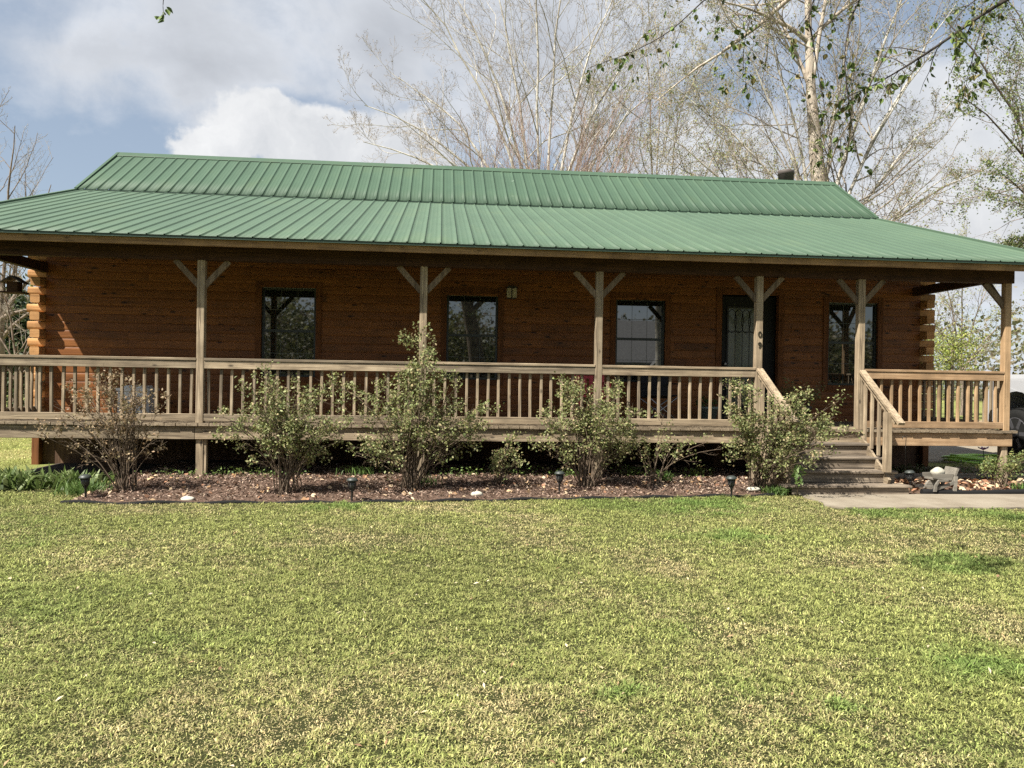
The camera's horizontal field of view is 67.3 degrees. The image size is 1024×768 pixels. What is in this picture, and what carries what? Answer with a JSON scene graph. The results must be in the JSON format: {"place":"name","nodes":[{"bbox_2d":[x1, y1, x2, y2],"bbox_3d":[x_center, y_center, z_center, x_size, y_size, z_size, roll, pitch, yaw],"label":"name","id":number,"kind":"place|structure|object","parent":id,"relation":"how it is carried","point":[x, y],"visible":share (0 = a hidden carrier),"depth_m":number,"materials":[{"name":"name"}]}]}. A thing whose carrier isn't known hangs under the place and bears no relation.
{"place":"outdoors","nodes":[
{"label":"outdoors","id":0,"kind":"place"},
{"bbox_2d":[26,459,790,501],"bbox_3d":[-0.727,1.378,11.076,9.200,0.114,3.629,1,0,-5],"label":"mulch bed","id":1,"kind":"object","parent":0,"point":[323,487],"visible":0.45,"depth_m":10.21,"materials":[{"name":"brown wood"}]},
{"bbox_2d":[79,474,91,497],"bbox_3d":[-5.068,1.247,9.135,0.139,0.353,0.139,3,4,29],"label":"solar lamp","id":2,"kind":"object","parent":1,"relation":"on","point":[84,479],"visible":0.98,"depth_m":9.11,"materials":[{"name":"black plastic"}]},
{"bbox_2d":[14,364,171,492],"bbox_3d":[-4.939,0.540,9.483,1.646,1.607,1.336,1,0,-5],"label":"shrub","id":3,"kind":"object","parent":1,"relation":"on","point":[123,482],"visible":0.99,"depth_m":9.45,"materials":[{"name":"green plant"}]},
{"bbox_2d":[180,496,194,500],"bbox_3d":[-3.846,1.363,9.107,0.167,0.075,0.124,1,0,-5],"label":"stone","id":4,"kind":"object","parent":1,"relation":"on","point":[189,498],"visible":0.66,"depth_m":9.07,"materials":[{"name":"stone"}]},
{"bbox_2d":[209,360,357,494],"bbox_3d":[-2.789,0.526,9.615,1.800,1.707,1.084,1,0,-5],"label":"shrub","id":5,"kind":"object","parent":1,"relation":"on","point":[292,423],"visible":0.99,"depth_m":9.54,"materials":[{"name":"green plant"}]},
{"bbox_2d":[346,477,357,500],"bbox_3d":[-1.923,1.300,9.247,0.139,0.353,0.139,3,-4,-31],"label":"solar lamp","id":6,"kind":"object","parent":1,"relation":"on","point":[352,481],"visible":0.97,"depth_m":9.22,"materials":[{"name":"black plastic"}]},
{"bbox_2d":[335,463,378,475],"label":"grass tuft","id":7,"kind":"object","parent":1,"relation":"on","point":[362,471],"visible":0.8,"depth_m":11.03,"materials":[{"name":"green plant"}]},
{"bbox_2d":[298,321,504,490],"bbox_3d":[-1.382,0.277,9.911,2.615,2.231,1.436,1,0,-5],"label":"shrub","id":8,"kind":"object","parent":1,"relation":"on","point":[419,390],"visible":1,"depth_m":9.91,"materials":[{"name":"green plant"}]},
{"bbox_2d":[397,472,441,486],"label":"grass tuft","id":9,"kind":"object","parent":1,"relation":"on","point":[431,482],"visible":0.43,"depth_m":10.39,"materials":[{"name":"green plant"}]},
{"bbox_2d":[142,464,714,478],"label":"bed weeds","id":10,"kind":"object","parent":1,"relation":"on","point":[630,470],"visible":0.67,"depth_m":11.25,"materials":[{"name":"green plant"}]},
{"bbox_2d":[471,491,482,495],"bbox_3d":[-0.447,1.404,9.801,0.157,0.076,0.106,1,0,-5],"label":"stone","id":11,"kind":"object","parent":1,"relation":"on","point":[477,493],"visible":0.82,"depth_m":9.77,"materials":[{"name":"stone"}]},
{"bbox_2d":[487,428,528,484],"bbox_3d":[-0.072,1.005,10.398,0.543,0.794,0.972,1,0,-5],"label":"shrub","id":12,"kind":"object","parent":1,"relation":"on","point":[496,461],"visible":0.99,"depth_m":10.48,"materials":[{"name":"green plant"}]},
{"bbox_2d":[554,471,564,493],"bbox_3d":[0.619,1.309,10.036,0.139,0.353,0.139,3,-3,-27],"label":"solar lamp","id":13,"kind":"object","parent":1,"relation":"on","point":[559,476],"visible":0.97,"depth_m":10.01,"materials":[{"name":"black plastic"}]},
{"bbox_2d":[525,371,652,488],"bbox_3d":[1.183,0.625,10.388,1.810,1.597,1.474,1,0,-43],"label":"shrub","id":14,"kind":"object","parent":1,"relation":"on","point":[588,429],"visible":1,"depth_m":10.44,"materials":[{"name":"green plant"}]},
{"bbox_2d":[651,469,675,480],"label":"grass tuft","id":15,"kind":"object","parent":1,"relation":"on","point":[667,476],"visible":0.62,"depth_m":11.10,"materials":[{"name":"green plant"}]},
{"bbox_2d":[623,412,720,484],"bbox_3d":[2.184,0.908,10.781,1.167,1.044,1.143,1,0,-5],"label":"shrub","id":16,"kind":"object","parent":1,"relation":"on","point":[691,442],"visible":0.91,"depth_m":10.78,"materials":[{"name":"green plant"}]},
{"bbox_2d":[746,487,760,491],"bbox_3d":[3.295,1.437,10.488,0.202,0.071,0.123,1,0,-5],"label":"stone","id":17,"kind":"object","parent":1,"relation":"on","point":[753,489],"visible":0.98,"depth_m":10.45,"materials":[{"name":"stone"}]},
{"bbox_2d":[758,484,790,495],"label":"grass tuft","id":18,"kind":"object","parent":1,"relation":"on","point":[774,490],"visible":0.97,"depth_m":10.31,"materials":[{"name":"green plant"}]},
{"bbox_2d":[717,374,864,491],"bbox_3d":[3.600,0.686,10.415,1.793,1.620,1.511,1,0,-5],"label":"shrub","id":19,"kind":"object","parent":1,"relation":"on","point":[799,436],"visible":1,"depth_m":10.31,"materials":[{"name":"green plant"}]},
{"bbox_2d":[0,388,1021,499],"bbox_3d":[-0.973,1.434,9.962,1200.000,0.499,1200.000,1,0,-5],"label":"ground","id":20,"kind":"structure","parent":0,"point":[20,466],"depth_m":14.68,"materials":[{"name":"green plant"}]},
{"bbox_2d":[0,265,33,406],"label":"bare tree","id":21,"kind":"object","parent":20,"relation":"on","point":[12,334],"visible":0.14,"depth_m":19.36,"materials":[{"name":"brown plant"}]},
{"bbox_2d":[5,275,44,407],"bbox_3d":[-19.512,-1.692,30.422,4.127,5.534,5.307,1,0,-5],"label":"cedar tree","id":22,"kind":"object","parent":20,"relation":"on","point":[18,302],"visible":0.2,"depth_m":29.21,"materials":[{"name":"green plant"}]},
{"bbox_2d":[0,86,52,392],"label":"bare tree","id":23,"kind":"object","parent":20,"relation":"on","point":[2,308],"visible":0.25,"depth_m":24.48,"materials":[{"name":"grey plant"}]},
{"bbox_2d":[41,476,113,496],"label":"grass tuft","id":24,"kind":"object","parent":20,"relation":"on","point":[77,488],"visible":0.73,"depth_m":9.49,"materials":[{"name":"green plant"}]},
{"bbox_2d":[60,493,780,503],"bbox_3d":[-0.768,1.431,9.470,8.927,0.074,0.278,1,0,-10],"label":"landscape edging","id":25,"kind":"object","parent":20,"relation":"on","point":[374,501],"visible":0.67,"depth_m":9.24,"materials":[{"name":"black plastic"}]},
{"bbox_2d":[0,152,1023,493],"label":"log house","id":26,"kind":"structure","parent":20,"relation":"on","point":[192,286],"depth_m":12.95,"materials":[{"name":"brown wood"}]},
{"bbox_2d":[0,262,28,294],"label":"bird feeder","id":27,"kind":"object","parent":26,"relation":"hanging from","point":[13,287],"visible":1,"depth_m":11.38,"materials":[{"name":"brown wood"}]},
{"bbox_2d":[116,385,158,412],"bbox_3d":[-5.905,0.262,12.136,0.480,0.479,0.480,1,0,-5],"label":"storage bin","id":28,"kind":"object","parent":26,"relation":"on","point":[149,391],"visible":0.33,"depth_m":11.96,"materials":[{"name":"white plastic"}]},
{"bbox_2d":[255,281,321,382],"bbox_3d":[-3.788,-0.878,13.068,1.088,1.696,0.132,1,0,-5],"label":"window","id":29,"kind":"structure","parent":26,"relation":"in","point":[288,317],"depth_m":13.07,"materials":[{"name":"black glass"}]},
{"bbox_2d":[440,287,503,384],"bbox_3d":[-0.695,-0.822,13.363,1.074,1.675,0.132,1,0,-5],"label":"window","id":30,"kind":"structure","parent":26,"relation":"in","point":[473,325],"depth_m":13.37,"materials":[{"name":"black glass"}]},
{"bbox_2d":[506,286,516,298],"bbox_3d":[-0.006,-1.586,13.319,0.194,0.215,0.119,1,0,-5],"label":"wall lamp","id":31,"kind":"object","parent":26,"relation":"attached to","point":[511,292],"visible":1,"depth_m":13.27,"materials":[{"name":"yellow glass"}]},
{"bbox_2d":[610,292,670,386],"bbox_3d":[2.263,-0.773,13.646,1.078,1.665,0.132,1,0,-5],"label":"window","id":32,"kind":"structure","parent":26,"relation":"in","point":[639,329],"depth_m":13.65,"materials":[{"name":"black glass"}]},
{"bbox_2d":[640,376,677,418],"bbox_3d":[2.460,0.192,12.924,0.580,0.855,0.621,1,0,-5],"label":"folding chair","id":33,"kind":"object","parent":26,"relation":"on","point":[663,386],"visible":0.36,"depth_m":13.15,"materials":[{"name":"black fabric"}]},
{"bbox_2d":[695,396,717,418],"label":"potted plant","id":34,"kind":"object","parent":26,"relation":"on","point":[704,411],"visible":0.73,"depth_m":13.14,"materials":[{"name":"black plant"}]},
{"bbox_2d":[721,296,753,418],"bbox_3d":[4.144,-0.473,13.901,0.720,2.210,0.115,1,0,-5],"label":"door","id":35,"kind":"structure","parent":26,"relation":"in","point":[737,312],"depth_m":13.89,"materials":[{"name":"black paint"}]},
{"bbox_2d":[779,377,829,420],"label":"potted plant","id":36,"kind":"object","parent":26,"relation":"on","point":[798,394],"visible":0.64,"depth_m":12.56,"materials":[{"name":"green plant"}]},
{"bbox_2d":[822,297,883,390],"bbox_3d":[6.187,-0.725,14.021,1.127,1.687,0.132,1,0,-5],"label":"window","id":37,"kind":"structure","parent":26,"relation":"in","point":[839,313],"depth_m":14.02,"materials":[{"name":"black glass"}]},
{"bbox_2d":[6,267,1023,400],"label":"woods","id":38,"kind":"object","parent":20,"relation":"on","point":[1018,329],"visible":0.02,"depth_m":77.73,"materials":[{"name":"green plant"}]},
{"bbox_2d":[324,0,725,172],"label":"bare tree","id":39,"kind":"object","parent":20,"relation":"on","point":[552,103],"visible":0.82,"depth_m":30.14,"materials":[{"name":"grey plant"}]},
{"bbox_2d":[445,65,667,173],"bbox_3d":[1.551,-4.764,25.954,7.359,12.321,4.053,1,0,3],"label":"bare thicket","id":40,"kind":"object","parent":20,"relation":"on","point":[579,163],"visible":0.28,"depth_m":25.34,"materials":[{"name":"grey plant"}]},
{"bbox_2d":[542,0,781,178],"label":"budding tree","id":41,"kind":"object","parent":20,"relation":"on","point":[683,27],"visible":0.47,"depth_m":33.01,"materials":[{"name":"beige plant"}]},
{"bbox_2d":[791,464,806,495],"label":"seedling","id":42,"kind":"object","parent":20,"relation":"on","point":[796,475],"visible":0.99,"depth_m":10.21,"materials":[{"name":"plant"}]},
{"bbox_2d":[580,0,1023,228],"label":"sycamore tree","id":43,"kind":"object","parent":20,"relation":"on","point":[814,132],"visible":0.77,"depth_m":24.81,"materials":[{"name":"beige plant"}]},
{"bbox_2d":[921,315,991,407],"bbox_3d":[20.349,-0.793,36.256,4.126,4.840,4.756,1,0,25],"label":"budding shrub tree","id":44,"kind":"object","parent":20,"relation":"on","point":[953,347],"visible":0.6,"depth_m":35.95,"materials":[{"name":"green plant"}]},
{"bbox_2d":[895,473,1023,479],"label":"border board","id":45,"kind":"object","parent":20,"relation":"on","point":[959,475],"depth_m":12.17,"materials":[{"name":"grey wood"}]},
{"bbox_2d":[920,489,1023,493],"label":"landscape edging","id":46,"kind":"object","parent":20,"relation":"on","point":[1001,491],"visible":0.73,"depth_m":10.64,"materials":[{"name":"black plastic"}]},
{"bbox_2d":[926,214,1023,415],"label":"budding tree","id":47,"kind":"object","parent":20,"relation":"on","point":[991,342],"visible":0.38,"depth_m":40.34,"materials":[{"name":"green plant"}]},
{"bbox_2d":[931,0,1023,248],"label":"leafing tree","id":48,"kind":"object","parent":20,"relation":"on","point":[1008,98],"visible":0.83,"depth_m":19.54,"materials":[{"name":"green plant"}]},
{"bbox_2d":[0,438,1023,767],"bbox_3d":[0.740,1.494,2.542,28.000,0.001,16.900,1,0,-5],"label":"lawn","id":49,"kind":"structure","parent":0,"point":[310,720],"depth_m":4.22,"materials":[{"name":"green plant"}]},
{"bbox_2d":[0,464,74,490],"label":"leafy plant","id":50,"kind":"object","parent":49,"relation":"on","point":[13,479],"visible":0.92,"depth_m":9.88,"materials":[{"name":"green plant"}]},
{"bbox_2d":[33,467,114,490],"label":"leafy plant","id":51,"kind":"object","parent":49,"relation":"on","point":[65,477],"visible":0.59,"depth_m":10.02,"materials":[{"name":"green plant"}]},
{"bbox_2d":[4,506,1023,767],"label":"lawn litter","id":52,"kind":"object","parent":49,"relation":"on","point":[512,664],"visible":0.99,"depth_m":4.22,"materials":[{"name":"beige plant"}]},
{"bbox_2d":[154,0,1022,175],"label":"overhanging birch","id":53,"kind":"object","parent":49,"relation":"on","point":[960,34],"visible":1,"depth_m":4.80,"materials":[{"name":"green plant"}]},
{"bbox_2d":[726,475,736,496],"bbox_3d":[2.849,1.364,9.982,0.139,0.353,0.139,-1,2,-18],"label":"solar lamp","id":54,"kind":"object","parent":49,"relation":"on","point":[731,479],"visible":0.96,"depth_m":9.96,"materials":[{"name":"black plastic"}]},
{"bbox_2d":[0,0,1023,388],"label":"sky","id":55,"kind":"structure","parent":0,"point":[103,78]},
{"bbox_2d":[573,375,611,417],"bbox_3d":[1.291,0.229,12.632,0.580,0.766,0.640,1,0,-5],"label":"porch chair","id":56,"kind":"object","parent":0,"point":[590,377],"visible":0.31,"depth_m":12.88,"materials":[{"name":"red paint"}]},
{"bbox_2d":[798,494,1023,508],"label":"path","id":57,"kind":"structure","parent":0,"point":[933,501],"depth_m":9.92,"materials":[{"name":"concrete"}]},
{"bbox_2d":[892,466,1023,493],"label":"side bed","id":58,"kind":"object","parent":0,"point":[965,487],"visible":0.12,"depth_m":11.94,"materials":[{"name":"brown stone"}]},
{"bbox_2d":[902,436,906,483],"bbox_3d":[5.707,1.128,11.200,0.070,0.744,0.010,1,0,-5],"label":"plant hook","id":59,"kind":"object","parent":58,"relation":"on","point":[905,457],"visible":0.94,"depth_m":11.20,"materials":[{"name":"grey metal"}]},
{"bbox_2d":[904,470,914,491],"bbox_3d":[5.604,1.387,10.819,0.139,0.353,0.139,-1,-2,-8],"label":"solar lamp","id":60,"kind":"object","parent":58,"relation":"on","point":[909,475],"visible":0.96,"depth_m":10.80,"materials":[{"name":"black plastic"}]},
{"bbox_2d":[915,484,925,489],"bbox_3d":[5.806,1.469,10.928,0.188,0.107,0.122,1,0,-5],"label":"stone","id":61,"kind":"object","parent":58,"relation":"on","point":[920,486],"visible":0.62,"depth_m":10.88,"materials":[{"name":"stone"}]},
{"bbox_2d":[922,466,958,491],"bbox_3d":[5.968,1.329,10.724,0.410,0.345,0.315,1,0,-5],"label":"toy wheelbarrow","id":62,"kind":"object","parent":58,"relation":"on","point":[950,476],"visible":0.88,"depth_m":10.62,"materials":[{"name":"grey wood"}]},
{"bbox_2d":[930,467,944,474],"bbox_3d":[5.946,1.236,10.734,0.194,0.156,0.146,1,0,-5],"label":"stone","id":63,"kind":"object","parent":62,"relation":"in","point":[937,470],"visible":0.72,"depth_m":10.69,"materials":[{"name":"white stone"}]},
{"bbox_2d":[892,458,1023,482],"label":"side weeds","id":64,"kind":"object","parent":58,"relation":"on","point":[922,468],"visible":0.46,"depth_m":13.01,"materials":[{"name":"green plant"}]},
{"bbox_2d":[894,471,1023,492],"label":"rocks","id":65,"kind":"object","parent":58,"relation":"on","point":[969,485],"visible":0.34,"depth_m":11.47,"materials":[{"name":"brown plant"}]},
{"bbox_2d":[978,447,988,467],"bbox_3d":[7.849,1.283,12.812,0.239,0.485,0.146,1,0,-5],"label":"garden light","id":66,"kind":"object","parent":58,"relation":"on","point":[983,448],"visible":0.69,"depth_m":12.81,"materials":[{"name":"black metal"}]},
{"bbox_2d":[976,448,1023,488],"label":"shrub","id":67,"kind":"object","parent":58,"relation":"on","point":[1013,465],"visible":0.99,"depth_m":11.18,"materials":[{"name":"green plant"}]},
{"bbox_2d":[1004,480,1023,488],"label":"grass tuft","id":68,"kind":"object","parent":58,"relation":"on","point":[1021,486],"visible":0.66,"depth_m":10.98,"materials":[{"name":"green plant"}]},
{"bbox_2d":[928,446,1023,463],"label":"driveway","id":69,"kind":"structure","parent":0,"point":[936,453],"depth_m":17.48,"materials":[{"name":"concrete"}]},
{"bbox_2d":[941,454,1008,464],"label":"grass","id":70,"kind":"structure","parent":69,"relation":"on","point":[964,458],"depth_m":14.90,"materials":[{"name":"green plant"}]},
{"bbox_2d":[988,374,1023,457],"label":"pickup truck","id":71,"kind":"object","parent":69,"relation":"on","point":[1016,422],"visible":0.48,"depth_m":16.05,"materials":[{"name":"silver metal"}]}
]}

